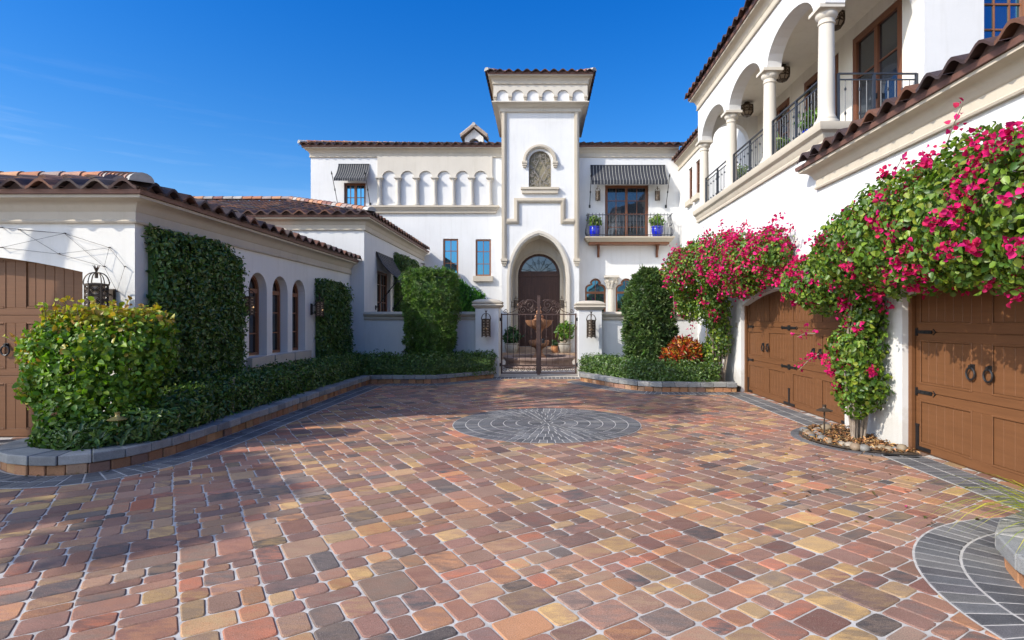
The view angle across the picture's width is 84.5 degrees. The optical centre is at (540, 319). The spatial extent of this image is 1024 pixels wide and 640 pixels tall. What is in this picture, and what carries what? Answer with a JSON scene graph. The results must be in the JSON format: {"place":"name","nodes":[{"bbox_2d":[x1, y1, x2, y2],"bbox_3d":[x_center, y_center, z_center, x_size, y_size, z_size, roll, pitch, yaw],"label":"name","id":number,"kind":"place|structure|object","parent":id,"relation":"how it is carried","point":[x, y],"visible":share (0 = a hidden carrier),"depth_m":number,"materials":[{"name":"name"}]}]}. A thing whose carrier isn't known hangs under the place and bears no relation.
{"place":"outdoors","nodes":[
{"label":"outdoors","id":0,"kind":"place"},
{"bbox_2d":[193,196,429,353],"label":"side wing","id":1,"kind":"structure","parent":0,"point":[365,233],"depth_m":17.14,"materials":[{"name":"white paint"}]},
{"bbox_2d":[377,271,386,311],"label":"window","id":2,"kind":"structure","parent":1,"relation":"in","point":[381,277],"depth_m":19.46,"materials":[{"name":"brown wood"}]},
{"bbox_2d":[375,251,403,310],"bbox_3d":[-4.852,-1.275,19.225,0.954,1.890,2.190,0,0,0],"label":"window awning","id":3,"kind":"object","parent":1,"relation":"attached to","point":[389,264],"depth_m":18.86,"materials":[{"name":"fabric"}]},
{"bbox_2d":[393,252,419,311],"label":"wall vine","id":4,"kind":"object","parent":1,"relation":"attached to","point":[402,262],"depth_m":20.50,"materials":[{"name":"green plant"}]},
{"bbox_2d":[0,0,744,200],"label":"sky","id":5,"kind":"structure","parent":0,"point":[196,97],"materials":[{"name":"blue"}]},
{"bbox_2d":[472,299,503,376],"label":"gate pillar","id":6,"kind":"structure","parent":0,"point":[492,307],"depth_m":16.70,"materials":[{"name":"white paint"}]},
{"bbox_2d":[481,311,490,336],"bbox_3d":[-1.590,0.102,16.468,0.284,0.806,0.464,0,0,0],"label":"wall lantern","id":7,"kind":"object","parent":6,"relation":"attached to","point":[485,327],"depth_m":16.32,"materials":[{"name":"brown metal"}]},
{"bbox_2d":[0,379,1023,639],"bbox_3d":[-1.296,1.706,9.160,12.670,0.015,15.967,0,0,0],"label":"driveway","id":8,"kind":"structure","parent":0,"point":[102,601],"depth_m":4.51,"materials":[{"name":"stone"}]},
{"bbox_2d":[0,370,494,475],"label":"planter kerb","id":9,"kind":"structure","parent":8,"relation":"on","point":[20,457],"depth_m":7.09,"materials":[{"name":"grey stone"}]},
{"label":"soil","id":10,"kind":"object","parent":9,"relation":"in","visible":0},
{"bbox_2d":[2,295,182,448],"bbox_3d":[-5.734,0.697,7.123,2.054,2.014,1.191,0,0,-14],"label":"lime bush","id":11,"kind":"object","parent":10,"relation":"on","point":[94,346],"visible":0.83,"depth_m":6.89,"materials":[{"name":"green plant"}]},
{"bbox_2d":[107,412,127,444],"bbox_3d":[-4.990,1.327,6.640,0.204,0.486,0.204,0,0,0],"label":"path light","id":12,"kind":"object","parent":10,"relation":"on","point":[117,417],"visible":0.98,"depth_m":6.62,"materials":[{"name":"gold metal"}]},
{"bbox_2d":[25,386,215,450],"bbox_3d":[-5.099,1.315,7.245,1.334,0.797,2.169,0,0,33],"label":"ground cover shrub","id":13,"kind":"object","parent":10,"relation":"on","point":[179,411],"visible":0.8,"depth_m":6.78,"materials":[{"name":"green plant"}]},
{"bbox_2d":[140,222,251,399],"bbox_3d":[-5.577,0.095,9.325,0.740,3.045,2.515,0,0,0],"label":"wall vine","id":14,"kind":"object","parent":10,"relation":"on","point":[196,286],"depth_m":8.93,"materials":[{"name":"green plant"}]},
{"bbox_2d":[163,348,497,420],"bbox_3d":[-4.701,1.215,13.001,3.814,0.883,9.800,0,0,23],"label":"hedge","id":15,"kind":"object","parent":10,"relation":"on","point":[250,388],"visible":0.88,"depth_m":11.92,"materials":[{"name":"green plant"}]},
{"bbox_2d":[314,278,355,357],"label":"wall vine","id":16,"kind":"object","parent":10,"relation":"on","point":[333,335],"depth_m":14.78,"materials":[{"name":"green plant"}]},
{"bbox_2d":[398,265,462,358],"bbox_3d":[-3.119,0.043,16.071,1.758,3.250,1.792,0,0,0],"label":"topiary","id":17,"kind":"object","parent":10,"relation":"on","point":[429,316],"visible":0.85,"depth_m":15.51,"materials":[{"name":"green plant"}]},
{"bbox_2d":[25,389,996,525],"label":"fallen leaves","id":18,"kind":"object","parent":8,"relation":"on","point":[873,492],"visible":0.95,"depth_m":5.63,"materials":[{"name":"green plant"}]},
{"bbox_2d":[0,377,1023,639],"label":"paving border","id":19,"kind":"object","parent":8,"relation":"on","point":[950,539],"visible":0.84,"depth_m":4.62,"materials":[{"name":"grey stone"}]},
{"bbox_2d":[452,408,640,442],"bbox_3d":[0.100,1.697,9.300,3.058,0.010,3.057,0,0,0],"label":"paving medallion","id":20,"kind":"object","parent":8,"relation":"on","point":[516,417],"visible":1,"depth_m":9.03,"materials":[{"name":"grey stone"}]},
{"bbox_2d":[579,371,736,391],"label":"planter kerb","id":21,"kind":"structure","parent":8,"relation":"on","point":[654,386],"depth_m":13.34,"materials":[{"name":"grey stone"}]},
{"label":"soil","id":22,"kind":"object","parent":21,"relation":"in","visible":0},
{"bbox_2d":[620,264,679,361],"bbox_3d":[2.922,0.100,15.208,1.653,3.264,1.684,0,0,0],"label":"topiary","id":23,"kind":"object","parent":22,"relation":"on","point":[649,328],"visible":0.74,"depth_m":14.70,"materials":[{"name":"green plant"}]},
{"bbox_2d":[577,352,722,381],"bbox_3d":[2.573,1.255,14.730,4.359,0.787,1.822,0,0,44],"label":"hedge","id":24,"kind":"object","parent":22,"relation":"on","point":[635,368],"visible":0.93,"depth_m":13.79,"materials":[{"name":"green plant"}]},
{"bbox_2d":[658,334,705,366],"bbox_3d":[3.587,0.852,14.132,1.246,1.036,1.001,0,0,0],"label":"croton","id":25,"kind":"object","parent":22,"relation":"on","point":[683,347],"visible":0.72,"depth_m":13.95,"materials":[{"name":"orange plant"}]},
{"bbox_2d":[659,212,795,381],"bbox_3d":[4.064,-0.390,12.404,1.774,3.990,5.028,0,0,-9],"label":"bougainvillea","id":26,"kind":"object","parent":22,"relation":"on","point":[736,264],"visible":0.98,"depth_m":12.66,"materials":[{"name":"pink plant"}]},
{"bbox_2d":[799,425,920,454],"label":"mulch","id":27,"kind":"object","parent":8,"relation":"on","point":[877,451],"visible":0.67,"depth_m":7.60,"materials":[{"name":"soil"}]},
{"bbox_2d":[804,431,815,436],"bbox_3d":[3.895,1.658,8.152,0.161,0.099,0.147,0,0,-27],"label":"river stone","id":28,"kind":"object","parent":27,"relation":"on","point":[809,432],"visible":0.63,"depth_m":8.12,"materials":[{"name":"beige stone"}]},
{"bbox_2d":[816,404,832,434],"bbox_3d":[4.110,1.462,8.160,0.224,0.476,0.224,0,0,0],"label":"path light","id":29,"kind":"object","parent":27,"relation":"on","point":[823,409],"visible":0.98,"depth_m":8.15,"materials":[{"name":"brown metal"}]},
{"bbox_2d":[821,424,831,429],"bbox_3d":[4.378,1.653,8.634,0.181,0.116,0.143,0,0,-17],"label":"river stone","id":30,"kind":"object","parent":27,"relation":"on","point":[828,426],"visible":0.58,"depth_m":8.58,"materials":[{"name":"beige stone"}]},
{"bbox_2d":[860,444,870,451],"bbox_3d":[4.183,1.657,7.279,0.136,0.103,0.175,0,0,8],"label":"river stone","id":31,"kind":"object","parent":27,"relation":"on","point":[865,448],"visible":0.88,"depth_m":7.22,"materials":[{"name":"grey stone"}]},
{"bbox_2d":[884,446,893,450],"bbox_3d":[4.486,1.665,7.259,0.104,0.078,0.109,0,0,7],"label":"river stone","id":32,"kind":"object","parent":27,"relation":"on","point":[889,448],"visible":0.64,"depth_m":7.23,"materials":[{"name":"beige stone"}]},
{"bbox_2d":[767,97,1023,439],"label":"bougainvillea","id":33,"kind":"object","parent":27,"relation":"on","point":[957,220],"visible":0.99,"depth_m":5.93,"materials":[{"name":"green plant"}]},
{"bbox_2d":[897,444,907,451],"bbox_3d":[4.656,1.654,7.256,0.132,0.113,0.163,0,0,37],"label":"river stone","id":34,"kind":"object","parent":27,"relation":"on","point":[902,447],"visible":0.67,"depth_m":7.21,"materials":[{"name":"beige stone"}]},
{"bbox_2d":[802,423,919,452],"bbox_3d":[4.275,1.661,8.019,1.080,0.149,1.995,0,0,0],"label":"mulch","id":35,"kind":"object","parent":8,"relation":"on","point":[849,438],"visible":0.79,"depth_m":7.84,"materials":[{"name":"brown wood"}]},
{"bbox_2d":[850,443,859,450],"bbox_3d":[4.101,1.655,7.336,0.146,0.111,0.171,0,0,35],"label":"river stone","id":36,"kind":"object","parent":35,"relation":"on","point":[854,446],"visible":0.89,"depth_m":7.29,"materials":[{"name":"beige stone"}]},
{"bbox_2d":[995,511,1023,588],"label":"planter kerb","id":37,"kind":"structure","parent":8,"relation":"on","point":[1014,566],"depth_m":3.78,"materials":[{"name":"grey stone"}]},
{"label":"soil","id":38,"kind":"object","parent":8,"relation":"on","visible":0},
{"bbox_2d":[913,471,1023,556],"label":"ornamental grass","id":39,"kind":"object","parent":38,"relation":"on","point":[1005,500],"depth_m":4.09,"materials":[{"name":"green plant"}]},
{"bbox_2d":[499,360,577,376],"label":"courtyard","id":40,"kind":"structure","parent":0,"point":[536,375],"depth_m":17.51,"materials":[{"name":"grey stone"}]},
{"bbox_2d":[363,312,474,357],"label":"garden wall","id":41,"kind":"structure","parent":40,"relation":"on","point":[383,331],"depth_m":17.00,"materials":[{"name":"white paint"}]},
{"bbox_2d":[451,279,487,311],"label":"feathery shrub","id":42,"kind":"object","parent":40,"relation":"on","point":[467,299],"visible":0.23,"depth_m":18.71,"materials":[{"name":"green plant"}]},
{"bbox_2d":[502,347,574,359],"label":"porch steps","id":43,"kind":"structure","parent":40,"relation":"on","point":[527,350],"depth_m":24.92,"materials":[{"name":"stone"}]},
{"bbox_2d":[502,325,523,352],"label":"potted plant","id":44,"kind":"object","parent":43,"relation":"on","point":[510,338],"visible":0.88,"depth_m":24.64,"materials":[{"name":"green plant"}]},
{"bbox_2d":[551,340,557,352],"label":"potted plant","id":45,"kind":"object","parent":43,"relation":"on","point":[554,348],"visible":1,"depth_m":24.63,"materials":[{"name":"green plant"}]},
{"bbox_2d":[554,320,574,352],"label":"potted plant","id":46,"kind":"object","parent":43,"relation":"on","point":[564,331],"visible":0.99,"depth_m":24.61,"materials":[{"name":"green plant"}]},
{"bbox_2d":[500,295,577,374],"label":"entrance gate","id":47,"kind":"structure","parent":40,"relation":"on","point":[538,365],"depth_m":16.98,"materials":[{"name":"metal"}]},
{"bbox_2d":[503,306,574,369],"bbox_3d":[-0.060,0.550,20.400,2.600,2.300,2.600,0,0,0],"label":"fountain","id":48,"kind":"object","parent":40,"relation":"on","point":[552,359],"visible":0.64,"depth_m":19.79,"materials":[{"name":"stone"}]},
{"bbox_2d":[484,67,596,352],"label":"entrance tower","id":49,"kind":"structure","parent":40,"relation":"on","point":[540,116],"depth_m":25.00,"materials":[{"name":"white paint"}]},
{"bbox_2d":[511,296,517,307],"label":"wall lantern","id":50,"kind":"object","parent":49,"relation":"attached to","point":[515,302],"depth_m":25.24,"materials":[{"name":"brown metal"}]},
{"bbox_2d":[518,254,559,345],"bbox_3d":[-0.080,-0.932,26.417,1.960,4.315,0.145,0,0,0],"label":"door","id":51,"kind":"structure","parent":49,"relation":"in","point":[538,274],"depth_m":26.36,"materials":[{"name":"brown wood"}]},
{"bbox_2d":[529,151,550,186],"bbox_3d":[-0.033,-6.699,25.104,1.015,1.658,0.133,0,0,0],"label":"grille window","id":52,"kind":"structure","parent":49,"relation":"in","point":[539,161],"depth_m":25.15,"materials":[{"name":"beige stone"}]},
{"bbox_2d":[559,296,566,307],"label":"wall lantern","id":53,"kind":"object","parent":49,"relation":"attached to","point":[561,302],"depth_m":25.26,"materials":[{"name":"brown metal"}]},
{"bbox_2d":[602,312,697,357],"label":"garden wall","id":54,"kind":"structure","parent":40,"relation":"on","point":[612,325],"depth_m":17.00,"materials":[{"name":"white paint"}]},
{"bbox_2d":[574,301,605,376],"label":"gate pillar","id":55,"kind":"structure","parent":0,"point":[588,345],"depth_m":16.70,"materials":[{"name":"white paint"}]},
{"bbox_2d":[586,312,595,337],"bbox_3d":[1.470,0.132,16.468,0.284,0.806,0.464,0,0,0],"label":"wall lantern","id":56,"kind":"object","parent":55,"relation":"attached to","point":[591,328],"depth_m":16.31,"materials":[{"name":"brown metal"}]},
{"label":"ground","id":57,"kind":"structure","parent":0,"visible":0},
{"bbox_2d":[0,171,361,436],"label":"garage wing","id":58,"kind":"structure","parent":57,"relation":"on","point":[117,212],"depth_m":8.17,"materials":[{"name":"white paint"}]},
{"bbox_2d":[0,258,82,436],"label":"garage door","id":59,"kind":"structure","parent":58,"relation":"in","point":[23,284],"depth_m":8.17,"materials":[{"name":"paint"}]},
{"bbox_2d":[0,227,125,291],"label":"trellis wire","id":60,"kind":"object","parent":58,"relation":"attached to","point":[104,266],"visible":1,"depth_m":7.93,"materials":[{"name":"brown metal"}]},
{"bbox_2d":[82,265,115,306],"bbox_3d":[-6.070,-0.371,7.760,0.270,0.766,0.441,0,0,0],"label":"wall lantern","id":61,"kind":"object","parent":58,"relation":"attached to","point":[100,292],"depth_m":7.63,"materials":[{"name":"brown metal"}]},
{"bbox_2d":[244,286,255,316],"bbox_3d":[-5.583,-0.350,10.700,0.334,0.580,0.204,0,0,0],"label":"wall lantern","id":62,"kind":"object","parent":58,"relation":"attached to","point":[250,303],"depth_m":10.64,"materials":[{"name":"brown metal"}]},
{"bbox_2d":[246,275,274,367],"bbox_3d":[-5.810,-0.005,11.465,0.360,1.891,0.930,0,0,0],"label":"window","id":63,"kind":"structure","parent":58,"relation":"in","point":[253,321],"depth_m":11.65,"materials":[{"name":"brown wood"}]},
{"bbox_2d":[272,279,294,363],"bbox_3d":[-5.810,-0.005,12.435,0.360,1.891,0.930,0,0,0],"label":"window","id":64,"kind":"structure","parent":58,"relation":"in","point":[282,357],"depth_m":12.65,"materials":[{"name":"brown wood"}]},
{"bbox_2d":[290,283,311,359],"bbox_3d":[-5.810,0.000,13.395,0.360,1.881,0.910,0,0,0],"label":"window","id":65,"kind":"structure","parent":58,"relation":"in","point":[299,355],"depth_m":13.63,"materials":[{"name":"brown wood"}]},
{"bbox_2d":[310,294,323,316],"bbox_3d":[-5.583,-0.360,14.100,0.334,0.580,0.204,0,0,0],"label":"wall lantern","id":66,"kind":"object","parent":58,"relation":"attached to","point":[319,308],"depth_m":14.06,"materials":[{"name":"brown metal"}]},
{"bbox_2d":[298,122,684,312],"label":"house","id":67,"kind":"structure","parent":57,"relation":"on","point":[442,201],"depth_m":25.65,"materials":[{"name":"white paint"}]},
{"bbox_2d":[331,164,370,204],"bbox_3d":[-8.495,-6.155,25.229,1.550,1.910,0.841,0,0,0],"label":"window awning","id":68,"kind":"object","parent":67,"relation":"attached to","point":[353,172],"depth_m":25.38,"materials":[{"name":"fabric"}]},
{"bbox_2d":[345,183,365,207],"bbox_3d":[-8.465,-5.425,25.780,0.982,1.642,0.080,0,0,0],"label":"window","id":69,"kind":"structure","parent":67,"relation":"in","point":[355,193],"depth_m":25.77,"materials":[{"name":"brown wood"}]},
{"bbox_2d":[440,239,459,278],"bbox_3d":[-4.099,-2.743,25.630,0.892,1.906,0.280,0,0,0],"label":"window","id":70,"kind":"structure","parent":67,"relation":"in","point":[450,246],"depth_m":25.74,"materials":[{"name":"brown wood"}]},
{"bbox_2d":[473,239,492,281],"bbox_3d":[-2.615,-2.713,25.630,0.903,1.926,0.280,0,0,0],"label":"window","id":71,"kind":"structure","parent":67,"relation":"in","point":[483,246],"depth_m":25.74,"materials":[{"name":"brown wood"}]},
{"bbox_2d":[585,279,605,311],"bbox_3d":[2.500,-0.500,25.800,0.952,2.791,0.080,0,0,0],"label":"window","id":72,"kind":"structure","parent":67,"relation":"in","point":[594,291],"depth_m":25.81,"materials":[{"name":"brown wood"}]},
{"bbox_2d":[595,186,600,200],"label":"wall lantern","id":73,"kind":"object","parent":67,"relation":"attached to","point":[597,195],"depth_m":25.33,"materials":[{"name":"brown metal"}]},
{"bbox_2d":[616,279,628,311],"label":"window","id":74,"kind":"structure","parent":67,"relation":"in","point":[620,288],"depth_m":25.81,"materials":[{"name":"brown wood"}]},
{"bbox_2d":[605,185,647,235],"bbox_3d":[3.923,-4.940,25.790,1.977,2.432,0.080,0,0,0],"label":"french door","id":75,"kind":"structure","parent":67,"relation":"in","point":[619,199],"depth_m":25.80,"materials":[{"name":"brown wood"}]},
{"bbox_2d":[589,165,669,207],"bbox_3d":[3.965,-6.080,25.229,3.550,1.960,0.841,0,0,0],"label":"window awning","id":76,"kind":"object","parent":67,"relation":"attached to","point":[627,174],"depth_m":25.32,"materials":[{"name":"fabric"}]},
{"bbox_2d":[584,213,674,256],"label":"balcony","id":77,"kind":"structure","parent":67,"relation":"attached to","point":[657,241],"depth_m":24.91,"materials":[{"name":"stone"}]},
{"bbox_2d":[586,215,601,235],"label":"potted plant","id":78,"kind":"object","parent":77,"relation":"on","point":[595,225],"visible":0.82,"depth_m":25.07,"materials":[{"name":"green plant"}]},
{"bbox_2d":[648,215,665,235],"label":"potted plant","id":79,"kind":"object","parent":77,"relation":"on","point":[659,229],"visible":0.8,"depth_m":25.10,"materials":[{"name":"green plant"}]},
{"bbox_2d":[655,187,659,200],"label":"wall lantern","id":80,"kind":"object","parent":67,"relation":"attached to","point":[657,195],"depth_m":25.33,"materials":[{"name":"brown metal"}]},
{"bbox_2d":[671,0,1023,486],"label":"wing","id":81,"kind":"structure","parent":57,"relation":"on","point":[879,83],"depth_m":9.54,"materials":[{"name":"white paint"}]},
{"bbox_2d":[685,168,692,207],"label":"window","id":82,"kind":"structure","parent":81,"relation":"in","point":[688,203],"depth_m":23.90,"materials":[{"name":"brown wood"}]},
{"bbox_2d":[691,160,699,201],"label":"window","id":83,"kind":"structure","parent":81,"relation":"in","point":[696,197],"depth_m":22.69,"materials":[{"name":"brown wood"}]},
{"bbox_2d":[738,164,748,178],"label":"potted plant","id":84,"kind":"object","parent":81,"relation":"on","point":[746,167],"visible":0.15,"depth_m":14.95,"materials":[{"name":"green plant"}]},
{"bbox_2d":[741,102,752,116],"bbox_3d":[5.750,-5.850,15.700,0.338,0.420,0.338,0,0,23],"label":"ceiling lantern","id":85,"kind":"object","parent":81,"relation":"hanging from","point":[747,108],"visible":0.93,"depth_m":15.59,"materials":[{"name":"brown metal"}]},
{"bbox_2d":[776,98,788,144],"bbox_3d":[6.490,-4.535,15.300,0.080,2.502,1.372,0,0,0],"label":"french door","id":86,"kind":"structure","parent":81,"relation":"in","point":[785,104],"depth_m":15.02,"materials":[{"name":"brown wood"}]},
{"bbox_2d":[776,134,789,150],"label":"potted plant","id":87,"kind":"object","parent":81,"relation":"on","point":[781,141],"visible":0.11,"depth_m":12.57,"materials":[{"name":"green plant"}]},
{"bbox_2d":[776,64,789,82],"bbox_3d":[5.750,-5.850,13.400,0.338,0.420,0.338,0,0,23],"label":"ceiling lantern","id":88,"kind":"object","parent":81,"relation":"hanging from","point":[784,75],"visible":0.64,"depth_m":13.29,"materials":[{"name":"brown metal"}]},
{"bbox_2d":[744,291,844,424],"bbox_3d":[4.890,0.525,11.075,0.120,2.350,4.580,0,0,0],"label":"garage door","id":89,"kind":"structure","parent":81,"relation":"in","point":[771,353],"depth_m":11.11,"materials":[{"name":"paint"}]},
{"bbox_2d":[794,107,817,133],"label":"potted plant","id":90,"kind":"object","parent":81,"relation":"on","point":[816,110],"visible":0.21,"depth_m":10.89,"materials":[{"name":"green plant"}]},
{"bbox_2d":[804,54,837,118],"bbox_3d":[6.490,-4.535,13.000,0.080,2.502,1.572,0,0,0],"label":"french door","id":91,"kind":"structure","parent":81,"relation":"in","point":[814,78],"depth_m":13.37,"materials":[{"name":"brown wood"}]},
{"bbox_2d":[834,10,844,30],"bbox_3d":[5.750,-5.850,11.000,0.338,0.420,0.338,0,0,23],"label":"ceiling lantern","id":92,"kind":"object","parent":81,"relation":"hanging from","point":[839,21],"visible":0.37,"depth_m":10.88,"materials":[{"name":"brown metal"}]},
{"bbox_2d":[853,0,901,119],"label":"french door","id":93,"kind":"structure","parent":81,"relation":"in","point":[878,48],"depth_m":10.80,"materials":[{"name":"brown wood"}]},
{"bbox_2d":[908,269,1023,486],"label":"garage door","id":94,"kind":"structure","parent":81,"relation":"in","point":[966,353],"depth_m":6.43,"materials":[{"name":"paint"}]},
{"bbox_2d":[984,0,1023,38],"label":"window","id":95,"kind":"structure","parent":81,"relation":"in","point":[997,13],"depth_m":9.56,"materials":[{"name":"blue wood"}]}
]}

